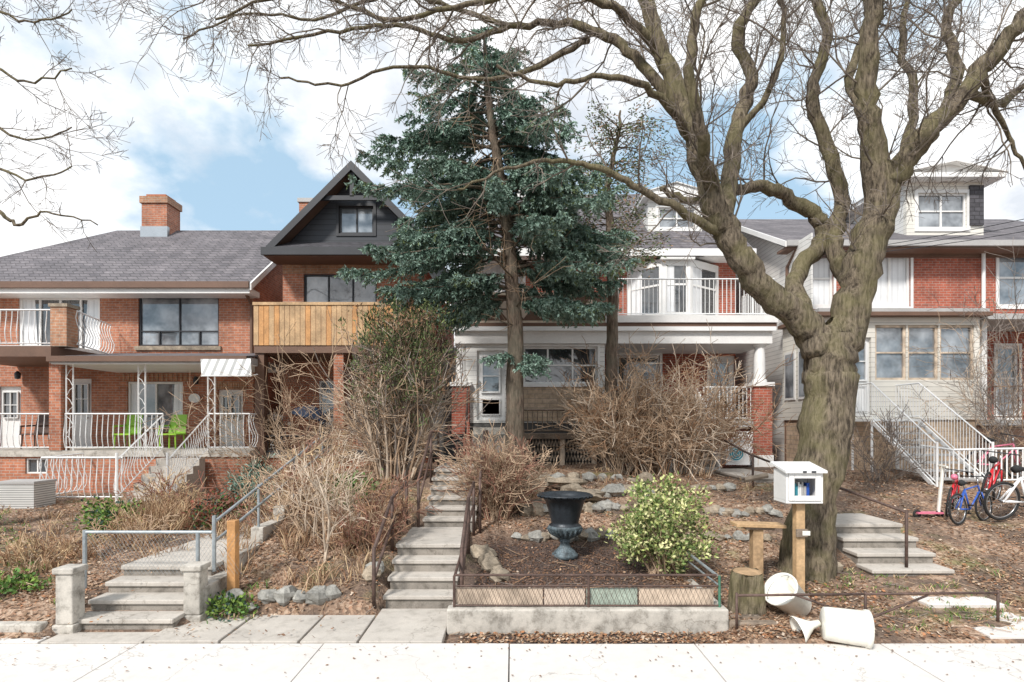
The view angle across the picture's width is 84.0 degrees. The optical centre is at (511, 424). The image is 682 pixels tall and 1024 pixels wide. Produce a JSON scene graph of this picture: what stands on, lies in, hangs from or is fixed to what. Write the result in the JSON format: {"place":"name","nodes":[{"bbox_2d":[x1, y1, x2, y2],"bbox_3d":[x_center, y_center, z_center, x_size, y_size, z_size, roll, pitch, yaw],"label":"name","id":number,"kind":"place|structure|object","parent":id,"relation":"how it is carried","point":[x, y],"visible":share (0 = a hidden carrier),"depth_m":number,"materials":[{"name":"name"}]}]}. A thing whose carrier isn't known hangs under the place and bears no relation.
{"place":"outdoors","nodes":[
{"label":"outdoors","id":0,"kind":"place"},
{"bbox_2d":[0,461,1023,680],"bbox_3d":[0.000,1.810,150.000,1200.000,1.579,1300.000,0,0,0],"label":"ground","id":1,"kind":"structure","parent":0,"point":[351,607],"depth_m":8.45,"materials":[{"name":"soil"}]},
{"bbox_2d":[0,621,47,631],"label":"retaining wall","id":2,"kind":"structure","parent":1,"relation":"on","point":[22,626],"depth_m":6.43,"materials":[{"name":"concrete"}]},
{"bbox_2d":[0,567,52,593],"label":"ivy plant","id":3,"kind":"object","parent":1,"relation":"on","point":[9,584],"visible":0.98,"depth_m":7.15,"materials":[{"name":"green plant"}]},
{"bbox_2d":[0,479,56,508],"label":"air conditioner","id":4,"kind":"object","parent":1,"relation":"on","point":[24,493],"visible":0.92,"depth_m":12.40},
{"bbox_2d":[0,523,100,574],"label":"bare shrub","id":5,"kind":"object","parent":1,"relation":"on","point":[16,547],"visible":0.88,"depth_m":8.05,"materials":[{"name":"plant"}]},
{"bbox_2d":[0,0,134,251],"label":"bare street tree","id":6,"kind":"object","parent":1,"relation":"on","point":[2,213],"visible":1,"depth_m":9.13,"materials":[{"name":"brown plant"}]},
{"bbox_2d":[52,564,87,634],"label":"concrete pillar","id":7,"kind":"structure","parent":1,"relation":"on","point":[70,594],"depth_m":6.52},
{"bbox_2d":[63,492,145,539],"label":"boxwood shrub","id":8,"kind":"object","parent":1,"relation":"on","point":[103,514],"visible":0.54,"depth_m":9.65,"materials":[{"name":"green leaf"},{"name":"dark green leaf"},{"name":"tan twig"}]},
{"bbox_2d":[76,501,186,551],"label":"bare shrub","id":9,"kind":"object","parent":1,"relation":"on","point":[129,525],"visible":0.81,"depth_m":8.87,"materials":[{"name":"plant"}]},
{"bbox_2d":[0,265,282,446],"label":"walls","id":10,"kind":"structure","parent":1,"relation":"on","point":[109,392],"depth_m":17.00,"materials":[{"name":"red brick"}]},
{"bbox_2d":[19,298,220,472],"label":"windows","id":11,"kind":"structure","parent":10,"relation":"in","point":[178,323],"depth_m":17.09,"materials":[{"name":"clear glass"}]},
{"bbox_2d":[0,379,242,446],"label":"doors","id":12,"kind":"structure","parent":10,"relation":"attached to","point":[10,399],"depth_m":17.10,"materials":[{"name":"white paint"}]},
{"bbox_2d":[0,262,275,402],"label":"trim","id":13,"kind":"structure","parent":10,"relation":"attached to","point":[126,289],"depth_m":16.34,"materials":[{"name":"white paint"}]},
{"bbox_2d":[0,230,280,281],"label":"roof","id":14,"kind":"structure","parent":10,"relation":"on","point":[189,255],"depth_m":18.08,"materials":[{"name":"grey"}]},
{"bbox_2d":[139,194,181,236],"bbox_3d":[-12.577,-7.164,20.400,0.990,1.927,0.900,0,0,0],"label":"chimney","id":15,"kind":"object","parent":14,"relation":"on","point":[160,215],"visible":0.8,"depth_m":20.00,"materials":[{"name":"orange brick"}]},
{"bbox_2d":[0,303,284,492],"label":"porch","id":16,"kind":"object","parent":1,"relation":"on","point":[59,352],"visible":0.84,"depth_m":14.75,"materials":[{"name":"brick"}]},
{"bbox_2d":[19,415,48,448],"bbox_3d":[-13.224,0.201,15.841,0.500,0.952,0.598,0,0,0],"label":"patio chair","id":17,"kind":"object","parent":16,"relation":"on","point":[41,424],"visible":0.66,"depth_m":16.02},
{"bbox_2d":[113,415,142,448],"bbox_3d":[-10.684,0.201,15.841,0.500,0.952,0.598,0,0,0],"label":"patio chair","id":18,"kind":"object","parent":16,"relation":"on","point":[132,426],"visible":0.58,"depth_m":16.03,"materials":[{"name":"plastic"}]},
{"bbox_2d":[0,309,285,501],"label":"railings","id":19,"kind":"object","parent":16,"relation":"on","point":[116,457],"visible":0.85,"depth_m":14.73,"materials":[{"name":"white metal"}]},
{"bbox_2d":[158,415,186,448],"bbox_3d":[-9.433,0.201,15.841,0.500,0.952,0.598,0,0,0],"label":"patio chair","id":20,"kind":"object","parent":16,"relation":"on","point":[182,418],"visible":0.82,"depth_m":16.03,"materials":[{"name":"plastic"}]},
{"bbox_2d":[77,547,226,628],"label":"concrete steps","id":21,"kind":"structure","parent":1,"relation":"on","point":[158,593],"depth_m":7.07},
{"bbox_2d":[113,465,212,522],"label":"bare shrub","id":22,"kind":"object","parent":1,"relation":"on","point":[162,485],"visible":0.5,"depth_m":10.94,"materials":[{"name":"plant"}]},
{"bbox_2d":[123,458,204,502],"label":"steps","id":23,"kind":"structure","parent":1,"relation":"on","point":[192,475],"depth_m":14.09,"materials":[{"name":"concrete"}]},
{"bbox_2d":[97,484,252,539],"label":"bare shrub","id":24,"kind":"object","parent":1,"relation":"on","point":[149,509],"depth_m":9.84,"materials":[{"name":"plant"}]},
{"bbox_2d":[180,561,210,621],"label":"concrete pillar","id":25,"kind":"structure","parent":1,"relation":"on","point":[195,577],"depth_m":6.85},
{"bbox_2d":[82,436,323,588],"bbox_3d":[-4.425,1.252,9.348,2.013,2.043,4.345,0,0,0],"label":"wire fence","id":26,"kind":"object","parent":1,"relation":"on","point":[144,532],"visible":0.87,"depth_m":7.20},
{"bbox_2d":[182,484,250,529],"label":"shrub","id":27,"kind":"object","parent":1,"relation":"on","point":[212,509],"visible":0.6,"depth_m":10.21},
{"bbox_2d":[0,609,446,644],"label":"concrete pad","id":28,"kind":"object","parent":1,"relation":"on","point":[407,626],"visible":0.66,"depth_m":6.52,"materials":[{"name":"concrete"}]},
{"bbox_2d":[177,512,271,546],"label":"garden path","id":29,"kind":"structure","parent":1,"relation":"on","point":[204,541],"depth_m":9.00,"materials":[{"name":"concrete"}]},
{"bbox_2d":[204,589,258,621],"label":"ivy plant","id":30,"kind":"object","parent":1,"relation":"on","point":[233,607],"visible":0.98,"depth_m":6.98,"materials":[{"name":"green plant"}]},
{"bbox_2d":[227,519,238,590],"bbox_3d":[-3.583,1.766,7.310,0.109,1.068,0.120,0,0,0],"label":"wooden post","id":31,"kind":"object","parent":1,"relation":"on","point":[233,553],"visible":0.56,"depth_m":7.25,"materials":[{"name":"brown wood"}]},
{"bbox_2d":[134,323,361,494],"bbox_3d":[-6.136,-0.336,14.214,5.418,4.295,4.079,0,0,-31],"label":"bare shrub","id":32,"kind":"object","parent":1,"relation":"on","point":[264,421],"visible":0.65,"depth_m":14.02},
{"bbox_2d":[214,452,281,514],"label":"juniper shrub","id":33,"kind":"object","parent":1,"relation":"on","point":[235,484],"visible":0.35,"depth_m":11.32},
{"bbox_2d":[203,477,325,612],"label":"retaining wall","id":34,"kind":"structure","parent":1,"relation":"on","point":[217,582],"depth_m":8.01,"materials":[{"name":"concrete"}]},
{"bbox_2d":[197,426,346,530],"bbox_3d":[-3.933,0.967,9.885,2.172,1.916,2.066,0,0,0],"label":"bare shrub","id":35,"kind":"object","parent":1,"relation":"on","point":[252,499],"visible":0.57,"depth_m":9.55,"materials":[{"name":"plant"}]},
{"bbox_2d":[240,411,377,520],"bbox_3d":[-3.949,0.805,11.134,2.436,2.217,2.186,0,0,-36],"label":"bare shrub","id":36,"kind":"object","parent":1,"relation":"on","point":[333,447],"visible":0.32,"depth_m":11.10,"materials":[{"name":"plant"}]},
{"bbox_2d":[253,440,381,544],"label":"bare shrub","id":37,"kind":"object","parent":1,"relation":"on","point":[348,495],"visible":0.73,"depth_m":8.56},
{"bbox_2d":[294,445,365,562],"bbox_3d":[-2.644,1.143,8.317,1.084,1.670,1.658,0,0,-17],"label":"sapling","id":38,"kind":"object","parent":1,"relation":"on","point":[326,546],"visible":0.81,"depth_m":7.99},
{"bbox_2d":[252,302,435,485],"bbox_3d":[-4.542,-0.617,16.020,4.652,5.235,1.940,0,0,0],"label":"porch","id":39,"kind":"object","parent":1,"relation":"on","point":[307,332],"visible":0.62,"depth_m":15.08,"materials":[{"name":"brown wood"}]},
{"bbox_2d":[320,467,390,508],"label":"bare shrub","id":40,"kind":"object","parent":1,"relation":"on","point":[354,483],"visible":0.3,"depth_m":9.81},
{"bbox_2d":[281,381,432,471],"bbox_3d":[-3.653,0.118,13.608,3.414,2.543,2.763,0,0,20],"label":"bare shrub","id":41,"kind":"object","parent":1,"relation":"on","point":[365,454],"visible":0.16,"depth_m":13.51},
{"bbox_2d":[282,176,453,447],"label":"walls","id":42,"kind":"structure","parent":1,"relation":"on","point":[320,226],"depth_m":17.00,"materials":[{"name":"red brick"}]},
{"bbox_2d":[261,161,429,264],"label":"trim","id":43,"kind":"structure","parent":42,"relation":"attached to","point":[306,214],"depth_m":16.35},
{"bbox_2d":[304,203,409,447],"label":"windows","id":44,"kind":"structure","parent":42,"relation":"attached to","point":[355,221],"depth_m":17.09,"materials":[{"name":"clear glass"}]},
{"bbox_2d":[274,175,456,304],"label":"roof","id":45,"kind":"structure","parent":42,"relation":"on","point":[328,244],"depth_m":16.74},
{"bbox_2d":[324,492,413,555],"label":"bare shrub","id":46,"kind":"object","parent":1,"relation":"on","point":[363,527],"visible":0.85,"depth_m":8.19,"materials":[{"name":"plant"}]},
{"bbox_2d":[0,464,756,592],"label":"dry weeds","id":47,"kind":"object","parent":1,"relation":"on","point":[319,572],"visible":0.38,"depth_m":8.33,"materials":[{"name":"plant"}]},
{"bbox_2d":[270,293,499,479],"bbox_3d":[-2.579,-0.745,12.081,4.666,3.873,3.332,0,0,0],"label":"bare shrub","id":48,"kind":"object","parent":1,"relation":"on","point":[404,442],"visible":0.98,"depth_m":11.52,"materials":[{"name":"brown plant"}]},
{"bbox_2d":[372,481,407,608],"bbox_3d":[-1.760,1.685,8.375,0.050,1.470,2.300,0,0,0],"label":"pipe handrail","id":49,"kind":"object","parent":1,"relation":"on","point":[390,507],"visible":0.71,"depth_m":7.78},
{"bbox_2d":[344,470,442,533],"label":"bare shrub","id":50,"kind":"object","parent":1,"relation":"on","point":[400,505],"visible":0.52,"depth_m":8.80,"materials":[{"name":"plant"}]},
{"bbox_2d":[383,527,462,608],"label":"concrete steps","id":51,"kind":"structure","parent":1,"relation":"on","point":[424,560],"depth_m":7.97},
{"bbox_2d":[417,430,438,526],"bbox_3d":[-1.580,1.010,10.900,0.050,1.780,2.650,0,0,0],"label":"pipe handrail","id":52,"kind":"object","parent":1,"relation":"on","point":[419,492],"visible":0.69,"depth_m":10.37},
{"bbox_2d":[415,347,456,460],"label":"background house","id":53,"kind":"structure","parent":1,"relation":"on","point":[449,423],"depth_m":16.20,"materials":[{"name":"white"}]},
{"bbox_2d":[423,461,477,531],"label":"concrete steps","id":54,"kind":"structure","parent":1,"relation":"on","point":[452,514],"depth_m":10.18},
{"bbox_2d":[334,24,644,473],"bbox_3d":[-0.434,-3.583,13.120,6.526,10.198,5.543,0,0,0],"label":"spruce tree","id":55,"kind":"object","parent":1,"relation":"on","point":[555,232],"visible":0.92,"depth_m":12.14,"materials":[{"name":"green plant"}]},
{"bbox_2d":[426,415,560,520],"bbox_3d":[-0.429,0.785,10.203,2.585,1.889,2.216,0,0,0],"label":"bare shrub","id":56,"kind":"object","parent":1,"relation":"on","point":[503,489],"visible":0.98,"depth_m":9.97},
{"bbox_2d":[0,509,1022,632],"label":"grass tufts","id":57,"kind":"object","parent":1,"relation":"on","point":[850,581],"visible":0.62,"depth_m":7.42,"materials":[{"name":"plant"}]},
{"bbox_2d":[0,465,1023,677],"bbox_3d":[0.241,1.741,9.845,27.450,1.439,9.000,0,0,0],"label":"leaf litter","id":58,"kind":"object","parent":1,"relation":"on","point":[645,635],"visible":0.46,"depth_m":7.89,"materials":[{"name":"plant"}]},
{"bbox_2d":[465,388,596,465],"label":"deck","id":59,"kind":"structure","parent":1,"relation":"on","point":[536,436],"depth_m":15.05,"materials":[{"name":"brown wood"}]},
{"bbox_2d":[224,470,843,611],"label":"garden rocks","id":60,"kind":"object","parent":1,"relation":"on","point":[486,557],"visible":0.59,"depth_m":9.44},
{"bbox_2d":[88,0,1023,583],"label":"bare locust tree","id":61,"kind":"object","parent":1,"relation":"on","point":[832,346],"visible":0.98,"depth_m":8.18,"materials":[{"name":"brown plant"}]},
{"bbox_2d":[537,491,592,559],"bbox_3d":[0.818,1.565,8.800,0.860,0.985,0.860,0,0,0],"label":"garden urn","id":62,"kind":"object","parent":1,"relation":"on","point":[564,510],"visible":1,"depth_m":8.61,"materials":[{"name":"metal"}]},
{"bbox_2d":[471,535,687,604],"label":"mulch","id":63,"kind":"object","parent":1,"relation":"on","point":[542,560],"visible":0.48,"depth_m":8.21,"materials":[{"name":"brown plant"}]},
{"bbox_2d":[476,263,735,419],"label":"walls","id":64,"kind":"structure","parent":1,"relation":"on","point":[725,270],"depth_m":18.20,"materials":[{"name":"red brick"}]},
{"bbox_2d":[478,263,661,403],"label":"windows","id":65,"kind":"structure","parent":64,"relation":"attached to","point":[554,353],"depth_m":16.09,"materials":[{"name":"glass"}]},
{"bbox_2d":[456,248,756,262],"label":"trim","id":66,"kind":"structure","parent":64,"relation":"attached to","point":[710,255],"depth_m":17.45,"materials":[{"name":"paint"}]},
{"bbox_2d":[482,194,752,247],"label":"roof","id":67,"kind":"structure","parent":64,"relation":"on","point":[676,242],"depth_m":18.65,"materials":[{"name":"grey"}]},
{"bbox_2d":[517,181,701,230],"bbox_3d":[3.331,-6.465,21.070,6.467,2.998,4.860,0,0,0],"label":"dormer","id":68,"kind":"object","parent":67,"relation":"on","point":[665,224],"visible":0.18,"depth_m":18.90,"materials":[{"name":"white"}]},
{"bbox_2d":[627,257,717,314],"bbox_3d":[5.140,-4.167,17.714,3.225,2.286,1.047,0,0,0],"label":"bay window","id":69,"kind":"structure","parent":64,"relation":"attached to","point":[675,270],"depth_m":17.57,"materials":[{"name":"white paint"}]},
{"bbox_2d":[447,577,777,634],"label":"planter wall","id":70,"kind":"structure","parent":1,"relation":"on","point":[575,619],"depth_m":6.60,"materials":[{"name":"concrete"}]},
{"bbox_2d":[460,481,474,584],"bbox_3d":[-0.640,1.685,8.375,0.050,1.470,2.300,0,0,0],"label":"pipe handrail","id":71,"kind":"object","parent":70,"relation":"on","point":[465,540],"visible":0.93,"depth_m":8.10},
{"bbox_2d":[453,550,720,607],"bbox_3d":[0.881,1.931,7.438,3.158,0.538,1.528,0,0,0],"label":"garden fence","id":72,"kind":"object","parent":70,"relation":"on","point":[531,596],"visible":0.94,"depth_m":6.72,"materials":[{"name":"brown rusty metal"},{"name":"green paint"}]},
{"bbox_2d":[450,315,777,466],"bbox_3d":[2.821,-0.762,16.965,9.107,4.524,2.430,0,0,0],"label":"porch","id":73,"kind":"object","parent":1,"relation":"on","point":[735,334],"visible":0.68,"depth_m":15.90,"materials":[{"name":"white paint"}]},
{"bbox_2d":[468,292,607,322],"bbox_3d":[0.772,-3.254,15.900,4.188,0.860,0.080,0,0,0],"label":"lattice balustrade","id":74,"kind":"object","parent":73,"relation":"on","point":[529,317],"visible":0.12,"depth_m":15.91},
{"bbox_2d":[477,351,733,419],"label":"doors","id":75,"kind":"structure","parent":73,"relation":"attached to","point":[494,380],"depth_m":16.10,"materials":[{"name":"white paint"}]},
{"bbox_2d":[568,89,677,470],"bbox_3d":[2.381,-3.135,13.562,2.868,8.735,3.113,0,0,34],"label":"cedar tree","id":76,"kind":"object","parent":1,"relation":"on","point":[611,346],"visible":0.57,"depth_m":13.47,"materials":[{"name":"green plant"}]},
{"bbox_2d":[541,368,706,474],"bbox_3d":[2.675,-0.143,13.585,3.959,2.783,3.455,0,0,0],"label":"bare vine shrub","id":77,"kind":"object","parent":1,"relation":"on","point":[595,426],"visible":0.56,"depth_m":13.26,"materials":[{"name":"plant"}]},
{"bbox_2d":[598,470,721,578],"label":"variegated euonymus shrub","id":78,"kind":"object","parent":1,"relation":"on","point":[662,549],"visible":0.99,"depth_m":7.84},
{"bbox_2d":[528,319,795,483],"bbox_3d":[3.511,-0.357,13.778,6.281,4.157,5.368,0,0,0],"label":"bare vine shrub","id":79,"kind":"object","parent":1,"relation":"on","point":[695,441],"visible":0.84,"depth_m":13.34,"materials":[{"name":"plant"}]},
{"bbox_2d":[618,278,774,464],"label":"railings","id":80,"kind":"object","parent":1,"relation":"on","point":[713,279],"visible":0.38,"depth_m":15.87,"materials":[{"name":"white metal"}]},
{"bbox_2d":[720,440,749,464],"bbox_3d":[6.118,0.765,15.620,0.690,0.670,0.497,0,0,0],"label":"air conditioner","id":81,"kind":"object","parent":1,"relation":"on","point":[743,459],"visible":0.56,"depth_m":15.40,"materials":[{"name":"white metal"}]},
{"bbox_2d":[714,469,773,484],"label":"concrete steps","id":82,"kind":"structure","parent":1,"relation":"on","point":[736,474],"depth_m":13.02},
{"bbox_2d":[726,567,766,619],"bbox_3d":[2.900,2.114,7.080,0.548,0.592,0.560,0,0,0],"label":"tree stump","id":83,"kind":"object","parent":1,"relation":"on","point":[746,580],"visible":0.91,"depth_m":6.93,"materials":[{"name":"wood"}]},
{"bbox_2d":[730,521,786,572],"bbox_3d":[3.412,1.830,7.900,0.681,0.940,0.260,0,0,0],"label":"wooden stand","id":84,"kind":"object","parent":1,"relation":"on","point":[755,528],"visible":0.86,"depth_m":7.83,"materials":[{"name":"brown wood"}]},
{"bbox_2d":[764,573,811,615],"bbox_3d":[3.367,2.095,6.942,0.572,0.564,0.436,0,0,-27],"label":"plastic bucket","id":85,"kind":"object","parent":1,"relation":"on","point":[781,583],"visible":0.84,"depth_m":6.91,"materials":[{"name":"plastic"}]},
{"bbox_2d":[770,461,827,591],"bbox_3d":[3.730,1.450,7.416,0.530,1.901,0.448,0,0,0],"label":"little library box","id":86,"kind":"object","parent":1,"relation":"on","point":[798,485],"visible":0.98,"depth_m":7.34,"materials":[{"name":"white wood"}]},
{"bbox_2d":[789,616,820,642],"bbox_3d":[3.294,2.297,6.360,0.305,0.294,0.310,0,0,0],"label":"plastic funnel","id":87,"kind":"object","parent":1,"relation":"on","point":[807,627],"visible":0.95,"depth_m":6.32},
{"bbox_2d":[754,455,907,567],"bbox_3d":[5.360,1.410,10.025,0.044,1.580,3.665,0,0,-11],"label":"pipe handrail","id":88,"kind":"object","parent":1,"relation":"on","point":[889,506],"visible":0.58,"depth_m":8.39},
{"bbox_2d":[735,590,999,629],"bbox_3d":[4.176,2.170,6.651,3.217,0.460,0.035,0,0,-4],"label":"pipe fence","id":89,"kind":"object","parent":1,"relation":"on","point":[865,594],"visible":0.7,"depth_m":6.64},
{"bbox_2d":[735,231,1023,460],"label":"walls","id":90,"kind":"structure","parent":1,"relation":"on","point":[944,281],"depth_m":17.00,"materials":[{"name":"red brick"}]},
{"bbox_2d":[738,219,1023,246],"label":"roof","id":91,"kind":"structure","parent":90,"relation":"on","point":[790,229],"depth_m":18.58,"materials":[{"name":"grey"}]},
{"bbox_2d":[845,160,1008,234],"bbox_3d":[13.397,-6.249,19.672,3.184,3.455,5.055,0,0,0],"label":"dormer","id":92,"kind":"object","parent":91,"relation":"on","point":[963,212],"visible":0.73,"depth_m":17.60,"materials":[{"name":"beige"}]},
{"bbox_2d":[741,226,1023,460],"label":"trim","id":93,"kind":"structure","parent":90,"relation":"attached to","point":[971,249],"depth_m":16.59,"materials":[{"name":"wood"}]},
{"bbox_2d":[784,258,1023,419],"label":"windows","id":94,"kind":"structure","parent":90,"relation":"attached to","point":[893,287],"depth_m":16.37,"materials":[{"name":"glass"}]},
{"bbox_2d":[848,400,934,481],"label":"bare shrub","id":95,"kind":"object","parent":1,"relation":"on","point":[877,447],"visible":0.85,"depth_m":12.42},
{"bbox_2d":[836,513,954,576],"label":"concrete steps","id":96,"kind":"structure","parent":1,"relation":"on","point":[872,545],"depth_m":8.79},
{"bbox_2d":[778,308,1023,469],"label":"porch","id":97,"kind":"object","parent":1,"relation":"on","point":[906,317],"visible":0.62,"depth_m":15.00,"materials":[{"name":"beige"}]},
{"bbox_2d":[855,338,868,414],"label":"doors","id":98,"kind":"structure","parent":97,"relation":"attached to","point":[862,364],"depth_m":15.09,"materials":[{"name":"wood"}]},
{"bbox_2d":[851,419,988,487],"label":"steps","id":99,"kind":"structure","parent":1,"relation":"on","point":[926,478],"depth_m":13.25,"materials":[{"name":"white metal"}]},
{"bbox_2d":[913,464,947,516],"bbox_3d":[7.428,1.194,10.179,0.536,0.936,0.432,0,0,19],"label":"toy scooter","id":100,"kind":"object","parent":1,"relation":"on","point":[940,492],"visible":0.99,"depth_m":10.08,"materials":[{"name":"white plastic"}]},
{"bbox_2d":[856,382,1022,486],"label":"railings","id":101,"kind":"object","parent":1,"relation":"on","point":[937,449],"visible":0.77,"depth_m":13.40,"materials":[{"name":"white metal"}]},
{"bbox_2d":[891,237,1023,476],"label":"bare shrub","id":102,"kind":"object","parent":1,"relation":"on","point":[991,400],"visible":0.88,"depth_m":13.74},
{"bbox_2d":[944,468,973,516],"bbox_3d":[7.957,1.218,10.280,1.277,0.814,0.417,0,0,-29],"label":"bicycle","id":103,"kind":"object","parent":1,"relation":"on","point":[953,489],"visible":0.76,"depth_m":10.12,"materials":[{"name":"red metal"}]},
{"bbox_2d":[895,441,1023,481],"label":"white fence","id":104,"kind":"object","parent":1,"relation":"on","point":[980,450],"visible":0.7,"depth_m":12.20,"materials":[{"name":"metal"}]},
{"bbox_2d":[911,596,1023,638],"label":"garden path","id":105,"kind":"structure","parent":1,"relation":"on","point":[974,602],"depth_m":7.21,"materials":[{"name":"concrete"}]},
{"bbox_2d":[948,476,992,524],"bbox_3d":[8.016,1.313,9.890,1.320,0.824,0.433,0,0,-40],"label":"bicycle","id":106,"kind":"object","parent":1,"relation":"on","point":[961,496],"visible":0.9,"depth_m":9.84,"materials":[{"name":"blue metal"}]},
{"bbox_2d":[965,433,1023,477],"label":"bicycle","id":107,"kind":"object","parent":1,"relation":"on","point":[1004,457],"visible":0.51,"depth_m":12.82,"materials":[{"name":"pink metal"}]},
{"bbox_2d":[980,450,1018,504],"bbox_3d":[9.005,1.007,10.672,1.596,1.017,0.521,0,0,-24],"label":"bicycle","id":108,"kind":"object","parent":1,"relation":"on","point":[992,460],"visible":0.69,"depth_m":10.59,"materials":[{"name":"red metal"}]},
{"bbox_2d":[983,465,1023,519],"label":"bicycle","id":109,"kind":"object","parent":1,"relation":"on","point":[1014,469],"visible":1,"depth_m":9.88,"materials":[{"name":"white metal"}]},
{"bbox_2d":[0,643,1023,681],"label":"sidewalk","id":110,"kind":"structure","parent":0,"point":[423,662],"depth_m":5.72,"materials":[{"name":"concrete"}]},
{"bbox_2d":[819,607,874,648],"bbox_3d":[3.655,2.221,6.233,0.468,0.412,0.410,0,0,17],"label":"plastic bucket","id":111,"kind":"object","parent":110,"relation":"on","point":[849,626],"visible":0.98,"depth_m":6.10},
{"bbox_2d":[0,0,1023,344],"label":"sky","id":112,"kind":"structure","parent":0,"point":[203,151],"materials":[{"name":"blue"}]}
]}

